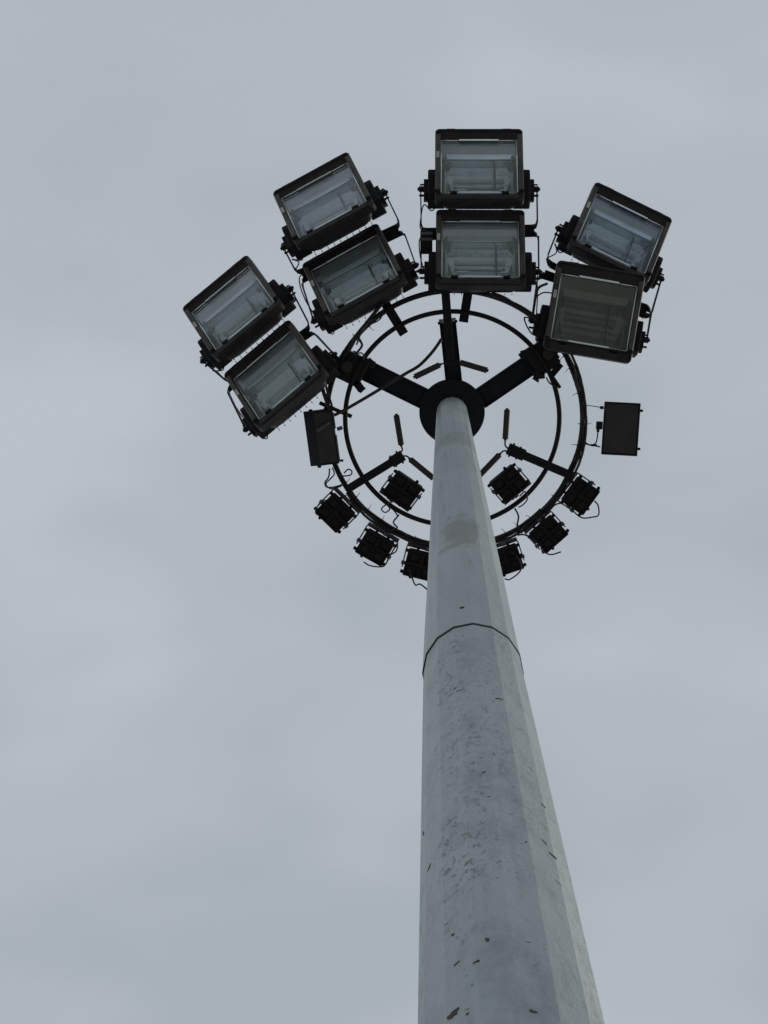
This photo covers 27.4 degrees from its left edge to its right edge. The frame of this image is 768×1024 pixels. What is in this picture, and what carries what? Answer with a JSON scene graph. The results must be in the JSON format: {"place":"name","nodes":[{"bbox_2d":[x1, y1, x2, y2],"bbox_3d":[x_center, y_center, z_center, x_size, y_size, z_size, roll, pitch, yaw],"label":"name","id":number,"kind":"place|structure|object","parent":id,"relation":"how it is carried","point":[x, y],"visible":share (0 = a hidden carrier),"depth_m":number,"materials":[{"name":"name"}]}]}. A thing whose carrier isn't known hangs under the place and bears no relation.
{"place":"outdoors","nodes":[
{"label":"outdoors","id":0,"kind":"place"},
{"bbox_2d":[0,0,767,1023],"label":"sky","id":1,"kind":"structure","parent":0,"point":[211,702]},
{"bbox_2d":[353,318,604,1023],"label":"light mast","id":2,"kind":"object","parent":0,"point":[501,938],"visible":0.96,"depth_m":3.31,"materials":[{"name":"metal"}]},
{"bbox_2d":[300,227,646,548],"bbox_3d":[0.465,-1.135,12.514,2.740,0.484,2.662,35,-82,-3],"label":"lamp carriage","id":3,"kind":"object","parent":2,"relation":"attached to","point":[352,369],"visible":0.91,"depth_m":12.35,"materials":[{"name":"black metal"}]},
{"bbox_2d":[183,256,309,381],"bbox_3d":[-1.123,-1.548,12.725,0.964,0.481,0.703,-39,-128,5],"label":"floodlight","id":4,"kind":"object","parent":3,"relation":"attached to","point":[239,307],"visible":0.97,"depth_m":12.64,"materials":[{"name":"paint"}]},
{"bbox_2d":[224,320,339,438],"bbox_3d":[-0.815,-1.048,12.412,0.964,0.301,0.760,-40,-128,7],"label":"floodlight","id":5,"kind":"object","parent":3,"relation":"attached to","point":[280,375],"visible":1,"depth_m":12.39,"materials":[{"name":"paint"}]},
{"bbox_2d":[303,407,342,467],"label":"panel floodlight","id":6,"kind":"object","parent":3,"relation":"attached to","point":[322,440],"visible":0.99,"depth_m":12.41,"materials":[{"name":"metal"}]},
{"bbox_2d":[322,388,330,409],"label":"cable","id":7,"kind":"object","parent":3,"relation":"attached to","point":[328,406],"visible":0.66,"depth_m":12.33,"materials":[{"name":"rubber"}]},
{"bbox_2d":[325,384,332,407],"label":"cable","id":8,"kind":"object","parent":3,"relation":"attached to","point":[329,397],"visible":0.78,"depth_m":12.33,"materials":[{"name":"rubber"}]},
{"bbox_2d":[324,468,343,487],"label":"cable","id":9,"kind":"object","parent":3,"relation":"hanging from","point":[328,478],"visible":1,"depth_m":12.45,"materials":[{"name":"rubber"}]},
{"bbox_2d":[326,467,341,489],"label":"cable","id":10,"kind":"object","parent":3,"relation":"hanging from","point":[330,479],"visible":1,"depth_m":12.45,"materials":[{"name":"rubber"}]},
{"bbox_2d":[273,152,399,273],"bbox_3d":[-0.406,-2.356,12.589,0.964,0.501,0.703,-28,-128,5],"label":"floodlight","id":11,"kind":"object","parent":3,"relation":"attached to","point":[335,199],"visible":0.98,"depth_m":12.50,"materials":[{"name":"paint"}]},
{"bbox_2d":[314,488,359,533],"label":"floodlight","id":12,"kind":"object","parent":3,"relation":"attached to","point":[335,514],"visible":1,"depth_m":12.50,"materials":[{"name":"black metal"}]},
{"bbox_2d":[316,494,345,514],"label":"cable","id":13,"kind":"object","parent":12,"relation":"attached to","point":[327,500],"visible":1,"depth_m":12.47,"materials":[{"name":"rubber"}]},
{"bbox_2d":[338,469,352,476],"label":"cable","id":14,"kind":"object","parent":3,"relation":"attached to","point":[345,472],"visible":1,"depth_m":12.43,"materials":[{"name":"rubber"}]},
{"bbox_2d":[353,339,362,355],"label":"cable","id":15,"kind":"object","parent":3,"relation":"attached to","point":[359,349],"visible":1,"depth_m":12.28,"materials":[{"name":"rubber"}]},
{"bbox_2d":[299,224,418,334],"bbox_3d":[-0.198,-1.832,12.415,0.981,0.289,0.728,-28,-128,5],"label":"floodlight","id":16,"kind":"object","parent":3,"relation":"attached to","point":[360,274],"visible":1,"depth_m":12.41,"materials":[{"name":"paint"}]},
{"bbox_2d":[339,308,384,358],"bbox_3d":[-0.185,-1.399,12.297,0.042,0.028,0.533,42,-83,-5],"label":"ring cable","id":17,"kind":"object","parent":3,"relation":"attached to","point":[345,348],"visible":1,"depth_m":12.32,"materials":[{"name":"rubber"}]},
{"bbox_2d":[341,311,386,360],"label":"ring cable","id":18,"kind":"object","parent":3,"relation":"attached to","point":[364,328],"visible":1,"depth_m":12.28,"materials":[{"name":"rubber"}]},
{"bbox_2d":[347,302,383,352],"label":"cable","id":19,"kind":"object","parent":3,"relation":"attached to","point":[367,321],"visible":1,"depth_m":12.25,"materials":[{"name":"rubber"}]},
{"bbox_2d":[356,311,380,344],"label":"cable","id":20,"kind":"object","parent":3,"relation":"attached to","point":[370,320],"visible":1,"depth_m":12.25,"materials":[{"name":"rubber"}]},
{"bbox_2d":[368,309,383,324],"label":"cable","id":21,"kind":"object","parent":3,"relation":"attached to","point":[377,320],"visible":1,"depth_m":12.25,"materials":[{"name":"rubber"}]},
{"bbox_2d":[353,522,399,565],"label":"floodlight","id":22,"kind":"object","parent":3,"relation":"attached to","point":[375,547],"visible":1,"depth_m":12.53,"materials":[{"name":"black metal"}]},
{"bbox_2d":[364,540,397,567],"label":"cable","id":23,"kind":"object","parent":22,"relation":"attached to","point":[387,559],"visible":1,"depth_m":12.53,"materials":[{"name":"rubber"}]},
{"bbox_2d":[334,338,441,415],"bbox_3d":[0.050,-1.032,12.371,1.033,0.155,0.091,-35,-84,6],"label":"power cable","id":24,"kind":"object","parent":3,"relation":"attached to","point":[425,359],"visible":1,"depth_m":12.34,"materials":[{"name":"rubber"}]},
{"bbox_2d":[377,514,399,530],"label":"cable","id":25,"kind":"object","parent":3,"relation":"attached to","point":[394,524],"visible":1,"depth_m":12.48,"materials":[{"name":"rubber"}]},
{"bbox_2d":[381,502,397,515],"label":"cable","id":26,"kind":"object","parent":3,"relation":"attached to","point":[389,507],"visible":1,"depth_m":12.46,"materials":[{"name":"rubber"}]},
{"bbox_2d":[379,469,424,511],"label":"floodlight","id":27,"kind":"object","parent":3,"relation":"attached to","point":[402,490],"visible":1,"depth_m":12.45,"materials":[{"name":"black metal"}]},
{"bbox_2d":[400,542,428,580],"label":"floodlight","id":28,"kind":"object","parent":3,"relation":"attached to","point":[416,561],"visible":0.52,"depth_m":12.55,"materials":[{"name":"black metal"}]},
{"bbox_2d":[409,568,426,589],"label":"cable","id":29,"kind":"object","parent":28,"relation":"hanging from","point":[414,582],"visible":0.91,"depth_m":12.54,"materials":[{"name":"rubber"}]},
{"bbox_2d":[346,492,544,547],"bbox_3d":[0.468,0.113,12.503,1.589,0.034,0.393,6,-81,1],"label":"ring cable","id":30,"kind":"object","parent":3,"relation":"attached to","point":[427,546],"visible":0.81,"depth_m":12.49,"materials":[{"name":"metal"}]},
{"bbox_2d":[348,491,542,545],"bbox_3d":[0.469,0.092,12.500,1.557,0.034,0.378,6,-81,1],"label":"ring cable","id":31,"kind":"object","parent":3,"relation":"attached to","point":[426,543],"visible":0.69,"depth_m":12.50,"materials":[{"name":"rubber"}]},
{"bbox_2d":[351,491,540,542],"bbox_3d":[0.470,0.080,12.498,1.529,0.034,0.376,6,-81,1],"label":"ring cable","id":32,"kind":"object","parent":3,"relation":"attached to","point":[422,540],"visible":0.72,"depth_m":12.49,"materials":[{"name":"rubber"}]},
{"bbox_2d":[417,129,539,229],"bbox_3d":[0.749,-2.623,12.496,0.964,0.472,0.703,0,-116,2],"label":"floodlight","id":33,"kind":"object","parent":3,"relation":"attached to","point":[479,168],"visible":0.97,"depth_m":12.41,"materials":[{"name":"paint"}]},
{"bbox_2d":[418,209,541,294],"bbox_3d":[0.748,-1.986,12.280,0.964,0.322,0.703,1,-115,2],"label":"floodlight","id":34,"kind":"object","parent":3,"relation":"attached to","point":[480,250],"visible":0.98,"depth_m":12.26,"materials":[{"name":"paint"}]},
{"bbox_2d":[420,230,432,253],"bbox_3d":[0.334,-2.114,12.335,0.100,0.117,0.185,0,-82,2],"label":"gear box","id":35,"kind":"object","parent":34,"relation":"attached to","point":[426,238],"visible":0.97,"depth_m":12.28,"materials":[{"name":"black metal"}]},
{"bbox_2d":[477,293,537,320],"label":"ring cable","id":36,"kind":"object","parent":3,"relation":"attached to","point":[508,301],"visible":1,"depth_m":12.23,"materials":[{"name":"rubber"}]},
{"bbox_2d":[484,292,532,315],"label":"cable","id":37,"kind":"object","parent":3,"relation":"attached to","point":[504,301],"visible":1,"depth_m":12.20,"materials":[{"name":"rubber"}]},
{"bbox_2d":[487,463,531,504],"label":"floodlight","id":38,"kind":"object","parent":3,"relation":"attached to","point":[509,483],"visible":1,"depth_m":12.41,"materials":[{"name":"black metal"}]},
{"bbox_2d":[479,292,539,318],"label":"ring cable","id":39,"kind":"object","parent":3,"relation":"attached to","point":[535,315],"visible":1,"depth_m":12.23,"materials":[{"name":"rubber"}]},
{"bbox_2d":[496,537,526,576],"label":"floodlight","id":40,"kind":"object","parent":3,"relation":"attached to","point":[509,562],"visible":0.63,"depth_m":12.52,"materials":[{"name":"black metal"}]},
{"bbox_2d":[505,550,521,579],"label":"cable","id":41,"kind":"object","parent":40,"relation":"hanging from","point":[520,566],"visible":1,"depth_m":12.50,"materials":[{"name":"rubber"}]},
{"bbox_2d":[491,292,531,317],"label":"cable","id":42,"kind":"object","parent":3,"relation":"attached to","point":[513,303],"visible":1,"depth_m":12.20,"materials":[{"name":"rubber"}]},
{"bbox_2d":[514,508,522,533],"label":"cable","id":43,"kind":"object","parent":3,"relation":"attached to","point":[518,520],"visible":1,"depth_m":12.45,"materials":[{"name":"rubber"}]},
{"bbox_2d":[519,491,527,507],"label":"cable","id":44,"kind":"object","parent":3,"relation":"attached to","point":[526,499],"visible":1,"depth_m":12.42,"materials":[{"name":"rubber"}]},
{"bbox_2d":[532,282,547,312],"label":"cable","id":45,"kind":"object","parent":3,"relation":"attached to","point":[536,293],"visible":1,"depth_m":12.25,"materials":[{"name":"rubber"}]},
{"bbox_2d":[524,511,568,553],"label":"floodlight","id":46,"kind":"object","parent":3,"relation":"attached to","point":[549,533],"visible":1,"depth_m":12.47,"materials":[{"name":"black metal"}]},
{"bbox_2d":[517,534,535,543],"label":"cable","id":47,"kind":"object","parent":46,"relation":"attached to","point":[527,536],"visible":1,"depth_m":12.46,"materials":[{"name":"rubber"}]},
{"bbox_2d":[534,539,560,554],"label":"cable","id":48,"kind":"object","parent":46,"relation":"attached to","point":[544,551],"visible":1,"depth_m":12.48,"materials":[{"name":"rubber"}]},
{"bbox_2d":[537,502,562,525],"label":"cable","id":49,"kind":"object","parent":46,"relation":"attached to","point":[550,509],"visible":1,"depth_m":12.43,"materials":[{"name":"rubber"}]},
{"bbox_2d":[541,353,581,510],"bbox_3d":[1.424,-0.663,12.359,0.276,0.032,1.353,4,-81,1],"label":"ring cable","id":50,"kind":"object","parent":3,"relation":"attached to","point":[576,450],"visible":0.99,"depth_m":12.36,"materials":[{"name":"rubber"}]},
{"bbox_2d":[543,354,584,511],"bbox_3d":[1.437,-0.660,12.359,0.280,0.032,1.374,4,-81,1],"label":"ring cable","id":51,"kind":"object","parent":3,"relation":"attached to","point":[581,445],"visible":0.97,"depth_m":12.37,"materials":[{"name":"metal"}]},
{"bbox_2d":[544,355,587,513],"bbox_3d":[1.456,-0.663,12.358,0.286,0.032,1.401,4,-81,1],"label":"ring cable","id":52,"kind":"object","parent":3,"relation":"attached to","point":[585,433],"visible":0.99,"depth_m":12.35,"materials":[{"name":"rubber"}]},
{"bbox_2d":[570,360,580,391],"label":"cable","id":53,"kind":"object","parent":3,"relation":"attached to","point":[575,376],"visible":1,"depth_m":12.27,"materials":[{"name":"rubber"}]},
{"bbox_2d":[558,472,599,515],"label":"floodlight","id":54,"kind":"object","parent":3,"relation":"attached to","point":[580,495],"visible":1,"depth_m":12.42,"materials":[{"name":"black metal"}]},
{"bbox_2d":[564,501,599,518],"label":"cable","id":55,"kind":"object","parent":54,"relation":"attached to","point":[585,517],"visible":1,"depth_m":12.42,"materials":[{"name":"rubber"}]},
{"bbox_2d":[528,261,651,363],"bbox_3d":[1.625,-1.546,12.302,0.964,0.310,0.703,10,-91,0],"label":"floodlight","id":56,"kind":"object","parent":3,"relation":"attached to","point":[589,311],"visible":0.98,"depth_m":12.20,"materials":[{"name":"paint"}]},
{"bbox_2d":[524,317,536,336],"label":"cable","id":57,"kind":"object","parent":56,"relation":"attached to","point":[527,326],"visible":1,"depth_m":12.19,"materials":[{"name":"rubber"}]},
{"bbox_2d":[546,183,671,318],"bbox_3d":[1.843,-2.120,12.584,1.000,0.415,0.725,26,-118,-2],"label":"floodlight","id":58,"kind":"object","parent":3,"relation":"attached to","point":[610,228],"visible":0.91,"depth_m":12.54,"materials":[{"name":"paint"}]},
{"bbox_2d":[583,401,642,455],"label":"panel floodlight","id":59,"kind":"object","parent":3,"relation":"attached to","point":[619,425],"visible":1,"depth_m":12.35,"materials":[{"name":"black metal"}]}
]}

